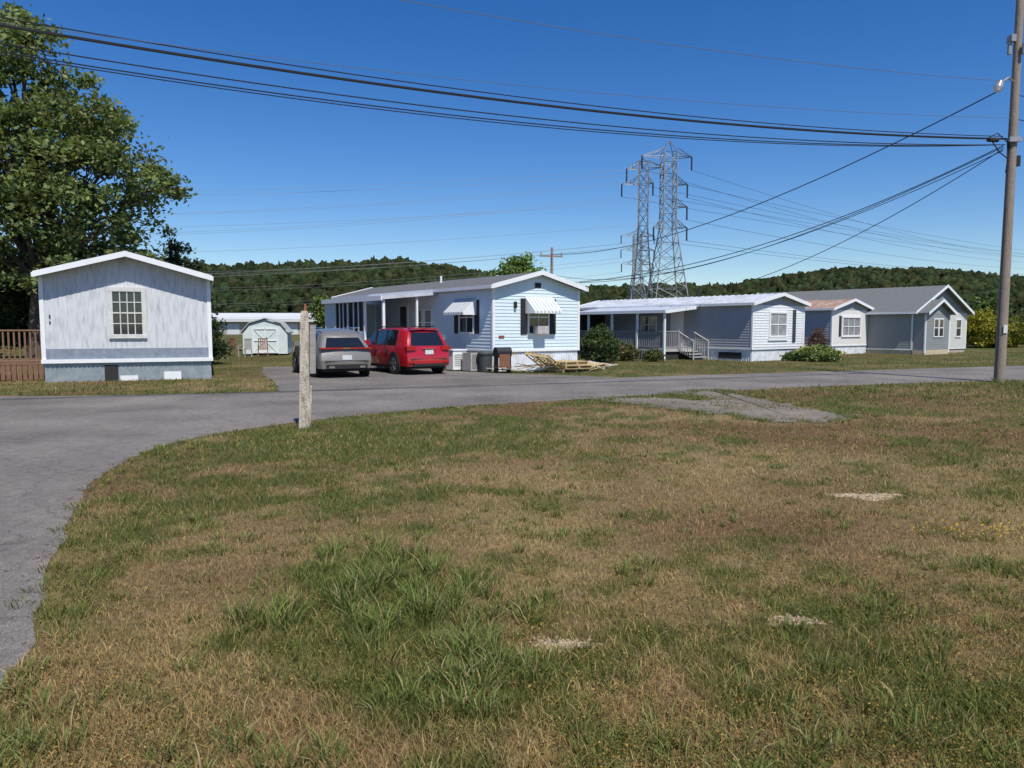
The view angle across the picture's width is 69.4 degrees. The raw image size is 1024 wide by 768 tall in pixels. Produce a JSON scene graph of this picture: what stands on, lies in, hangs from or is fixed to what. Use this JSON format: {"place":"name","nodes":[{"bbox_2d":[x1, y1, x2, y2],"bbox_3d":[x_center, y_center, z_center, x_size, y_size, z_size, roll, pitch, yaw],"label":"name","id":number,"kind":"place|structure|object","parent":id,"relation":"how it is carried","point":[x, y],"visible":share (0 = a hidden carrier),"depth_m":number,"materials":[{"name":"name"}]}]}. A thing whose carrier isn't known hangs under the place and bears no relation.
{"place":"outdoors","nodes":[
{"label":"outdoors","id":0,"kind":"place"},
{"bbox_2d":[211,313,321,333],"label":"warehouse","id":1,"kind":"structure","parent":0,"point":[237,323],"depth_m":159.53,"materials":[{"name":"metal"}]},
{"bbox_2d":[214,324,297,333],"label":"bay doors","id":2,"kind":"structure","parent":1,"relation":"in","point":[231,328],"depth_m":159.49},
{"bbox_2d":[399,303,408,326],"bbox_3d":[-4.901,-2.677,33.470,0.045,1.950,0.900,-3,5,-36],"label":"porch door","id":3,"kind":"structure","parent":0,"point":[403,321],"depth_m":33.36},
{"bbox_2d":[261,366,610,391],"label":"driveway","id":4,"kind":"structure","parent":0,"point":[286,378],"depth_m":24.14,"materials":[{"name":"asphalt"}]},
{"bbox_2d":[292,327,371,377],"bbox_3d":[-6.500,-1.161,26.352,2.240,1.734,4.646,-2,5,-28],"label":"silver suv","id":5,"kind":"object","parent":4,"relation":"on","point":[345,349],"visible":0.81,"depth_m":24.56,"materials":[{"name":"paint"}]},
{"bbox_2d":[364,326,449,373],"bbox_3d":[-4.259,-1.307,27.977,2.210,1.774,4.927,-3,5,-34],"label":"red suv","id":6,"kind":"object","parent":4,"relation":"on","point":[396,349],"visible":0.79,"depth_m":26.23,"materials":[{"name":"paint"}]},
{"bbox_2d":[0,334,1023,767],"bbox_3d":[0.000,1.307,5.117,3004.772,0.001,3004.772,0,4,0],"label":"grass ground","id":7,"kind":"structure","parent":0,"point":[646,484],"depth_m":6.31,"materials":[{"name":"plant"}]},
{"bbox_2d":[0,240,30,355],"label":"ash tree","id":8,"kind":"object","parent":7,"relation":"on","point":[10,299],"visible":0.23,"depth_m":36.73,"materials":[{"name":"green plant"}]},
{"bbox_2d":[0,360,44,379],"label":"deck","id":9,"kind":"structure","parent":7,"relation":"on","point":[10,364],"depth_m":23.22,"materials":[{"name":"brown wood"}]},
{"bbox_2d":[0,330,41,359],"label":"deck railing","id":10,"kind":"object","parent":9,"relation":"on","point":[14,348],"visible":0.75,"depth_m":23.16,"materials":[{"name":"brown wood"}]},
{"bbox_2d":[0,0,197,366],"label":"maple tree","id":11,"kind":"object","parent":7,"relation":"on","point":[36,190],"visible":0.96,"depth_m":29.90,"materials":[{"name":"green plant"}]},
{"bbox_2d":[44,361,211,382],"bbox_3d":[-14.504,-0.893,29.319,4.696,0.676,12.958,-2,5,-22],"label":"skirting","id":12,"kind":"object","parent":7,"relation":"on","point":[67,372],"visible":0.55,"depth_m":23.33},
{"bbox_2d":[104,365,118,379],"bbox_3d":[-12.531,-0.355,23.142,0.380,0.480,0.007,-2,5,-23],"label":"foundation opening","id":13,"kind":"object","parent":12,"relation":"attached to","point":[111,372],"visible":0.86,"depth_m":23.14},
{"bbox_2d":[40,257,207,348],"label":"walls","id":14,"kind":"structure","parent":12,"relation":"on","point":[64,308],"depth_m":23.08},
{"bbox_2d":[43,258,204,348],"bbox_3d":[-14.492,-2.814,29.142,4.744,3.173,12.947,-2,5,-22],"label":"siding","id":15,"kind":"object","parent":14,"relation":"attached to","point":[105,306],"visible":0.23,"depth_m":23.01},
{"bbox_2d":[37,256,210,287],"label":"roof","id":16,"kind":"structure","parent":14,"relation":"on","point":[103,261],"depth_m":22.73,"materials":[{"name":"grey"}]},
{"bbox_2d":[31,251,213,290],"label":"fascia","id":17,"kind":"structure","parent":16,"relation":"attached to","point":[35,273],"depth_m":22.57,"materials":[{"name":"metal"}]},
{"bbox_2d":[38,276,212,363],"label":"trim","id":18,"kind":"structure","parent":14,"relation":"attached to","point":[42,321],"depth_m":23.05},
{"bbox_2d":[46,347,208,359],"bbox_3d":[-12.016,-0.958,23.291,4.720,0.340,0.023,-2,5,-22],"label":"band","id":19,"kind":"object","parent":14,"relation":"attached to","point":[81,353],"visible":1,"depth_m":23.23,"materials":[{"name":"paint"}]},
{"bbox_2d":[47,348,204,359],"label":"band ribs","id":20,"kind":"object","parent":19,"relation":"attached to","point":[128,353],"visible":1,"depth_m":23.22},
{"bbox_2d":[107,287,147,337],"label":"window frames","id":21,"kind":"structure","parent":14,"relation":"attached to","point":[111,312],"depth_m":23.13,"materials":[{"name":"plastic"}]},
{"bbox_2d":[112,291,142,333],"bbox_3d":[-12.047,-2.228,23.174,0.810,1.330,0.029,-2,5,-22],"label":"window glass","id":22,"kind":"object","parent":21,"relation":"in","point":[123,306],"visible":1,"depth_m":23.16,"materials":[{"name":"glass"}]},
{"bbox_2d":[155,226,217,363],"bbox_3d":[-15.168,-3.734,33.289,3.820,6.608,3.762,-4,6,-41],"label":"cedar tree","id":23,"kind":"object","parent":7,"relation":"on","point":[174,258],"visible":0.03,"depth_m":32.92,"materials":[{"name":"green plant"}]},
{"bbox_2d":[171,241,241,363],"bbox_3d":[-14.132,-3.448,32.963,3.662,5.700,3.118,0,4,0],"label":"cedar tree","id":24,"kind":"object","parent":7,"relation":"on","point":[221,347],"visible":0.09,"depth_m":33.07,"materials":[{"name":"green plant"}]},
{"bbox_2d":[240,318,293,353],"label":"garden shed","id":25,"kind":"structure","parent":7,"relation":"on","point":[279,337],"depth_m":43.42,"materials":[{"name":"wood"}]},
{"bbox_2d":[299,304,315,427],"bbox_3d":[-3.445,-0.294,12.429,0.305,2.100,0.186,-1,5,-12],"label":"wooden post","id":26,"kind":"object","parent":7,"relation":"on","point":[307,349],"visible":0.95,"depth_m":12.37,"materials":[{"name":"wood"}]},
{"bbox_2d":[307,292,332,328],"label":"young tree","id":27,"kind":"object","parent":7,"relation":"on","point":[318,312],"visible":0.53,"depth_m":60.99,"materials":[{"name":"green plant"}]},
{"bbox_2d":[325,297,417,368],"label":"porch posts","id":28,"kind":"object","parent":7,"relation":"on","point":[383,316],"visible":0.25,"depth_m":31.06,"materials":[{"name":"wood"}]},
{"bbox_2d":[382,292,437,298],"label":"porch roof","id":29,"kind":"structure","parent":28,"relation":"on","point":[408,295],"depth_m":30.17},
{"bbox_2d":[446,349,466,370],"bbox_3d":[-2.150,-0.928,28.514,0.660,0.830,0.560,-3,5,-36],"label":"utility cabinet","id":30,"kind":"object","parent":7,"relation":"on","point":[455,359],"visible":0.68,"depth_m":28.26,"materials":[{"name":"white metal"}]},
{"bbox_2d":[461,351,479,371],"bbox_3d":[-1.450,-0.862,28.118,0.720,0.760,0.660,-3,5,-36],"label":"air conditioner unit","id":31,"kind":"object","parent":7,"relation":"on","point":[470,361],"visible":0.66,"depth_m":27.84,"materials":[{"name":"grey metal"}]},
{"bbox_2d":[477,351,492,371],"bbox_3d":[-1.000,-0.860,27.767,0.616,0.770,0.616,1,5,17],"label":"trash can","id":32,"kind":"object","parent":7,"relation":"on","point":[485,359],"visible":0.97,"depth_m":27.56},
{"bbox_2d":[493,347,518,372],"bbox_3d":[-0.218,-0.885,27.235,0.900,0.943,0.400,-2,5,-29],"label":"barbecue grill","id":33,"kind":"object","parent":7,"relation":"on","point":[502,356],"visible":0.99,"depth_m":27.01,"materials":[{"name":"black metal"}]},
{"bbox_2d":[445,350,576,370],"bbox_3d":[-3.282,-1.399,35.048,4.236,0.796,14.558,-3,5,-36],"label":"skirting","id":34,"kind":"object","parent":7,"relation":"on","point":[521,358],"visible":0.13,"depth_m":29.07,"materials":[{"name":"plastic"}]},
{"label":"walls","id":35,"kind":"object","parent":34,"relation":"on","visible":0},
{"bbox_2d":[337,272,583,296],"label":"roof","id":36,"kind":"structure","parent":35,"relation":"on","point":[490,280],"depth_m":32.50,"materials":[{"name":"grey"}]},
{"bbox_2d":[321,295,381,303],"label":"porch fascia","id":37,"kind":"structure","parent":36,"relation":"attached to","point":[357,299],"depth_m":31.53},
{"bbox_2d":[331,270,588,298],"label":"fascia","id":38,"kind":"structure","parent":36,"relation":"attached to","point":[535,274],"depth_m":29.32,"materials":[{"name":"metal"}]},
{"bbox_2d":[350,275,577,349],"bbox_3d":[-3.288,-3.270,34.909,4.304,2.950,14.644,-3,5,-36],"label":"siding","id":39,"kind":"object","parent":35,"relation":"on","point":[507,319],"visible":0.56,"depth_m":29.38,"materials":[{"name":"plastic"}]},
{"bbox_2d":[454,298,555,333],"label":"shutters","id":40,"kind":"object","parent":39,"relation":"attached to","point":[524,321],"visible":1,"depth_m":28.65,"materials":[{"name":"plastic"}]},
{"bbox_2d":[414,300,549,334],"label":"window frames","id":41,"kind":"structure","parent":35,"relation":"attached to","point":[422,322],"depth_m":29.36,"materials":[{"name":"plastic"}]},
{"bbox_2d":[460,301,547,332],"bbox_3d":[-0.368,-2.628,29.104,3.519,1.250,0.756,0,4,5],"label":"window glass","id":42,"kind":"object","parent":41,"relation":"in","point":[534,322],"visible":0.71,"depth_m":29.11,"materials":[{"name":"glass"}]},
{"bbox_2d":[443,296,560,314],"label":"awning stripes","id":43,"kind":"object","parent":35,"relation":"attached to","point":[527,296],"visible":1,"depth_m":28.80,"materials":[{"name":"metal"}]},
{"bbox_2d":[450,288,579,351],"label":"trim","id":44,"kind":"structure","parent":35,"relation":"attached to","point":[493,320],"depth_m":28.77,"materials":[{"name":"plastic"}]},
{"bbox_2d":[0,247,1023,346],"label":"distant trees","id":45,"kind":"object","parent":7,"relation":"on","point":[984,300],"visible":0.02,"depth_m":129.55,"materials":[{"name":"green plant"}]},
{"bbox_2d":[0,298,1023,343],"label":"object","id":46,"kind":"object","parent":7,"relation":"on","point":[982,307],"visible":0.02,"depth_m":68.10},
{"bbox_2d":[486,251,549,276],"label":"shade tree","id":47,"kind":"object","parent":7,"relation":"on","point":[515,265],"visible":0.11,"depth_m":60.89,"materials":[{"name":"green plant"}]},
{"bbox_2d":[487,359,617,371],"bbox_3d":[1.699,-0.637,28.422,5.939,0.550,2.049,-3,5,-30],"label":"lumber pile","id":48,"kind":"object","parent":7,"relation":"on","point":[531,367],"visible":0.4,"depth_m":27.80,"materials":[{"name":"brown wood"}]},
{"bbox_2d":[521,636,601,652],"bbox_3d":[0.267,1.385,3.935,0.451,0.026,0.178,0,4,0],"label":"bare soil patch","id":49,"kind":"object","parent":7,"relation":"on","point":[548,641],"visible":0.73,"depth_m":3.94,"materials":[{"name":"soil"}]},
{"bbox_2d":[524,351,605,372],"bbox_3d":[2.057,-0.849,27.743,3.110,0.788,1.698,-3,5,-36],"label":"pallet stack","id":50,"kind":"object","parent":7,"relation":"on","point":[561,366],"visible":0.99,"depth_m":27.33,"materials":[{"name":"brown wood"}]},
{"bbox_2d":[577,323,624,362],"bbox_3d":[4.100,-1.955,35.152,2.472,1.937,2.307,0,4,0],"label":"garden shrub","id":51,"kind":"object","parent":7,"relation":"on","point":[602,336],"visible":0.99,"depth_m":34.68,"materials":[{"name":"green plant"}]},
{"bbox_2d":[587,313,665,358],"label":"porch posts","id":52,"kind":"object","parent":7,"relation":"on","point":[637,327],"visible":0.47,"depth_m":38.80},
{"bbox_2d":[580,330,679,349],"bbox_3d":[6.069,-2.460,40.527,1.150,1.024,7.070,-3,5,-36],"label":"porch railing","id":53,"kind":"object","parent":52,"relation":"attached to","point":[677,340],"visible":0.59,"depth_m":38.12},
{"bbox_2d":[614,341,642,360],"bbox_3d":[5.588,-1.606,36.586,1.783,1.027,1.686,0,4,0],"label":"garden shrub","id":54,"kind":"object","parent":7,"relation":"on","point":[627,351],"visible":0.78,"depth_m":36.19,"materials":[{"name":"green plant"}]},
{"bbox_2d":[579,350,691,359],"bbox_3d":[6.555,-1.687,40.991,2.200,0.410,6.900,-3,5,-36],"label":"porch underside","id":55,"kind":"object","parent":7,"relation":"on","point":[673,355],"visible":0.21,"depth_m":38.20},
{"bbox_2d":[620,229,654,299],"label":"transmission tower","id":56,"kind":"structure","parent":7,"relation":"on","point":[633,259],"depth_m":237.17,"materials":[{"name":"metal"}]},
{"bbox_2d":[621,158,663,298],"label":"transmission tower","id":57,"kind":"structure","parent":7,"relation":"on","point":[638,163],"depth_m":155.23,"materials":[{"name":"metal"}]},
{"bbox_2d":[641,348,665,361],"bbox_3d":[6.889,-1.417,36.002,1.208,0.677,1.149,0,4,0],"label":"garden shrub","id":58,"kind":"object","parent":7,"relation":"on","point":[651,355],"visible":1,"depth_m":35.77,"materials":[{"name":"green plant"}]},
{"bbox_2d":[641,140,692,298],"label":"transmission tower","id":59,"kind":"structure","parent":7,"relation":"on","point":[666,209],"depth_m":147.28,"materials":[{"name":"metal"}]},
{"bbox_2d":[109,169,1023,305],"bbox_3d":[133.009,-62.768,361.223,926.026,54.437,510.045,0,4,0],"label":"voltage lines","id":60,"kind":"object","parent":59,"relation":"attached to","point":[555,231],"visible":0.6,"depth_m":154.20,"materials":[{"name":"metal"}]},
{"bbox_2d":[679,332,708,359],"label":"step rails","id":61,"kind":"object","parent":7,"relation":"on","point":[707,352],"visible":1,"depth_m":37.97,"materials":[{"name":"white wood"}]},
{"bbox_2d":[588,390,858,422],"bbox_3d":[4.989,0.445,16.104,4.374,0.001,6.012,-3,5,-31],"label":"gravel apron","id":62,"kind":"object","parent":7,"relation":"on","point":[812,414],"visible":0.73,"depth_m":15.50,"materials":[{"name":"gravel"}]},
{"bbox_2d":[692,348,798,360],"bbox_3d":[9.594,-1.897,42.496,4.276,0.636,12.958,-3,5,-36],"label":"skirting","id":63,"kind":"object","parent":7,"relation":"on","point":[762,355],"visible":0.34,"depth_m":37.02,"materials":[{"name":"plastic"}]},
{"bbox_2d":[718,352,741,358],"bbox_3d":[10.912,-1.436,37.056,0.011,0.320,1.400,-3,5,-36],"label":"crawl opening","id":64,"kind":"object","parent":63,"relation":"attached to","point":[733,355],"visible":1,"depth_m":37.01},
{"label":"walls","id":65,"kind":"object","parent":63,"relation":"on","visible":0},
{"bbox_2d":[670,311,683,346],"bbox_3d":[8.848,-2.937,39.713,0.027,1.900,0.900,-3,5,-36],"label":"porch door","id":66,"kind":"structure","parent":65,"relation":"attached to","point":[676,321],"depth_m":39.67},
{"bbox_2d":[580,297,802,347],"bbox_3d":[9.589,-3.530,42.376,4.344,2.630,13.044,-3,5,-36],"label":"siding","id":67,"kind":"object","parent":65,"relation":"on","point":[724,326],"visible":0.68,"depth_m":37.94,"materials":[{"name":"grey plastic"}]},
{"bbox_2d":[580,293,807,307],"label":"roof","id":68,"kind":"structure","parent":65,"relation":"on","point":[745,298],"depth_m":40.49,"materials":[{"name":"white metal"}]},
{"bbox_2d":[580,292,811,309],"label":"fascia","id":69,"kind":"structure","parent":68,"relation":"attached to","point":[759,301],"depth_m":37.76,"materials":[{"name":"metal"}]},
{"bbox_2d":[640,311,787,337],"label":"window frames","id":70,"kind":"structure","parent":65,"relation":"attached to","point":[770,324],"depth_m":37.28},
{"bbox_2d":[642,317,655,330],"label":"window glass","id":71,"kind":"object","parent":70,"relation":"in","point":[645,321],"visible":0.71,"depth_m":41.33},
{"bbox_2d":[771,313,785,335],"bbox_3d":[13.305,-2.979,37.033,1.300,1.100,0.058,-3,5,-36],"label":"window glass curtained","id":72,"kind":"object","parent":70,"relation":"in","point":[774,328],"depth_m":37.01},
{"bbox_2d":[629,305,804,349],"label":"trim","id":73,"kind":"structure","parent":65,"relation":"attached to","point":[752,327],"depth_m":36.74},
{"bbox_2d":[754,305,803,347],"bbox_3d":[13.425,-2.886,37.130,4.120,2.080,0.006,-3,5,-36],"label":"front panel","id":74,"kind":"object","parent":65,"relation":"attached to","point":[762,321],"visible":0.71,"depth_m":36.84,"materials":[{"name":"plastic"}]},
{"bbox_2d":[754,306,803,346],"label":"front laps","id":75,"kind":"object","parent":74,"relation":"attached to","point":[788,325],"visible":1,"depth_m":37.15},
{"bbox_2d":[764,612,832,626],"bbox_3d":[1.646,1.359,4.279,0.380,0.026,0.174,0,4,0],"label":"bare soil patch","id":76,"kind":"object","parent":7,"relation":"on","point":[780,618],"visible":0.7,"depth_m":4.26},
{"bbox_2d":[788,344,846,361],"bbox_3d":[14.964,-1.525,36.410,2.752,0.969,2.504,0,4,0],"label":"hosta bed","id":77,"kind":"object","parent":7,"relation":"on","point":[818,352],"visible":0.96,"depth_m":35.77,"materials":[{"name":"green plant"}]},
{"bbox_2d":[804,326,830,346],"bbox_3d":[15.681,-2.111,37.955,1.309,1.757,1.132,0,4,0],"label":"round shrub","id":78,"kind":"object","parent":7,"relation":"on","point":[822,340],"visible":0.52,"depth_m":37.82,"materials":[{"name":"brown plant"}]},
{"bbox_2d":[805,345,865,353],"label":"skirting","id":79,"kind":"object","parent":7,"relation":"on","point":[854,349],"visible":0.23,"depth_m":46.30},
{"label":"walls","id":80,"kind":"object","parent":79,"relation":"on","visible":0},
{"bbox_2d":[804,310,866,345],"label":"trim","id":81,"kind":"structure","parent":80,"relation":"attached to","point":[831,331],"depth_m":44.81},
{"bbox_2d":[804,302,868,344],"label":"siding","id":82,"kind":"object","parent":80,"relation":"on","point":[815,319],"visible":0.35,"depth_m":45.61,"materials":[{"name":"blue plastic"}]},
{"bbox_2d":[805,299,871,309],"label":"roof","id":83,"kind":"structure","parent":80,"relation":"on","point":[825,303],"depth_m":46.11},
{"bbox_2d":[805,299,874,310],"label":"fascia","id":84,"kind":"structure","parent":83,"relation":"attached to","point":[847,303],"depth_m":45.36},
{"bbox_2d":[841,316,861,336],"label":"window frames","id":85,"kind":"structure","parent":80,"relation":"attached to","point":[848,326],"depth_m":45.82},
{"bbox_2d":[843,318,859,334],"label":"window glass curtained","id":86,"kind":"object","parent":85,"relation":"in","point":[853,330],"depth_m":45.98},
{"bbox_2d":[811,490,911,500],"bbox_3d":[3.516,1.117,7.391,1.006,0.026,0.366,-1,4,-7],"label":"bare soil patch","id":87,"kind":"object","parent":7,"relation":"on","point":[865,496],"visible":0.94,"depth_m":7.41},
{"bbox_2d":[866,348,963,354],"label":"skirting","id":88,"kind":"object","parent":7,"relation":"on","point":[901,351],"visible":0.23,"depth_m":46.43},
{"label":"walls","id":89,"kind":"object","parent":88,"relation":"on","visible":0},
{"bbox_2d":[833,310,867,344],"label":"front panel","id":90,"kind":"object","parent":89,"relation":"attached to","point":[840,340],"visible":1,"depth_m":45.88,"materials":[{"name":"beige"}]},
{"bbox_2d":[866,290,965,348],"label":"siding","id":91,"kind":"object","parent":89,"relation":"on","point":[889,331],"visible":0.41,"depth_m":46.17,"materials":[{"name":"plastic"}]},
{"bbox_2d":[758,285,972,314],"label":"roof","id":92,"kind":"structure","parent":91,"relation":"on","point":[904,299],"depth_m":48.00,"materials":[{"name":"metal"}]},
{"bbox_2d":[757,285,974,314],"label":"fascia","id":93,"kind":"structure","parent":92,"relation":"attached to","point":[956,294],"depth_m":46.06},
{"bbox_2d":[866,313,966,349],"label":"trim","id":94,"kind":"structure","parent":89,"relation":"attached to","point":[912,339],"depth_m":46.06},
{"bbox_2d":[949,313,965,347],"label":"front panel","id":95,"kind":"object","parent":89,"relation":"attached to","point":[957,341],"visible":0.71,"depth_m":48.35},
{"bbox_2d":[912,349,948,354],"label":"bay foundation","id":96,"kind":"object","parent":7,"relation":"on","point":[927,352],"visible":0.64,"depth_m":44.87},
{"bbox_2d":[966,307,1015,347],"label":"goldenrod bush","id":97,"kind":"object","parent":7,"relation":"on","point":[976,326],"visible":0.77,"depth_m":58.12,"materials":[{"name":"yellow plant"}]},
{"bbox_2d":[986,0,1023,381],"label":"utility pole","id":98,"kind":"object","parent":7,"relation":"on","point":[1013,160],"visible":0.94,"depth_m":22.17,"materials":[{"name":"brown wood"}]},
{"bbox_2d":[0,0,1023,296],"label":"power lines","id":99,"kind":"object","parent":98,"relation":"attached to","point":[16,26],"visible":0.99,"depth_m":16.77,"materials":[{"name":"rubber"}]},
{"bbox_2d":[1007,315,1023,346],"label":"goldenrod bush","id":100,"kind":"object","parent":7,"relation":"on","point":[1019,338],"visible":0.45,"depth_m":59.95,"materials":[{"name":"green plant"}]},
{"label":"porch deck","id":101,"kind":"structure","parent":7,"relation":"on","visible":0},
{"bbox_2d":[326,303,374,339],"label":"sunroom panels","id":102,"kind":"object","parent":101,"relation":"on","point":[370,312],"visible":0.12,"depth_m":35.54,"materials":[{"name":"glass"}]},
{"bbox_2d":[336,302,362,330],"bbox_3d":[-7.097,-2.946,32.344,0.022,1.220,2.980,-3,5,-36],"label":"sunroom glass","id":103,"kind":"object","parent":102,"relation":"in","point":[350,305],"visible":0.68,"depth_m":32.19,"materials":[{"name":"glass"}]},
{"bbox_2d":[0,366,1023,683],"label":"road","id":104,"kind":"structure","parent":0,"point":[52,448],"depth_m":13.83,"materials":[{"name":"asphalt"}]},
{"bbox_2d":[1,415,345,709],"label":"road edge gravel","id":105,"kind":"structure","parent":104,"relation":"on","point":[28,579],"depth_m":5.44,"materials":[{"name":"gravel"}]},
{"bbox_2d":[0,0,1023,286],"label":"sky","id":106,"kind":"structure","parent":0,"point":[242,143],"materials":[{"name":"blue"}]},
{"bbox_2d":[580,315,604,344],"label":"porch backdrop","id":107,"kind":"structure","parent":0,"point":[595,320],"depth_m":43.64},
{"bbox_2d":[580,306,691,311],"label":"porch roof","id":108,"kind":"structure","parent":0,"point":[636,309],"depth_m":40.47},
{"bbox_2d":[580,306,698,314],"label":"porch fascia","id":109,"kind":"structure","parent":108,"relation":"attached to","point":[646,311],"depth_m":38.34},
{"bbox_2d":[912,305,949,349],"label":"bay walls","id":110,"kind":"structure","parent":0,"point":[940,310],"depth_m":44.80,"materials":[{"name":"plastic"}]},
{"bbox_2d":[871,299,955,314],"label":"bay roof","id":111,"kind":"structure","parent":110,"relation":"on","point":[929,306],"depth_m":44.87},
{"bbox_2d":[912,314,949,348],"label":"bay laps","id":112,"kind":"object","parent":110,"relation":"attached to","point":[929,330],"visible":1,"depth_m":44.69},
{"bbox_3d":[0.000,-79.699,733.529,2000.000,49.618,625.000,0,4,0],"label":"hills","id":113,"kind":"structure","parent":0,"visible":0},
{"bbox_2d":[197,256,1023,319],"bbox_3d":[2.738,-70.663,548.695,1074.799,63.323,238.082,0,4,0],"label":"hill forest","id":114,"kind":"object","parent":113,"relation":"on","point":[226,280],"visible":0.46,"depth_m":536.68,"materials":[{"name":"plant"}]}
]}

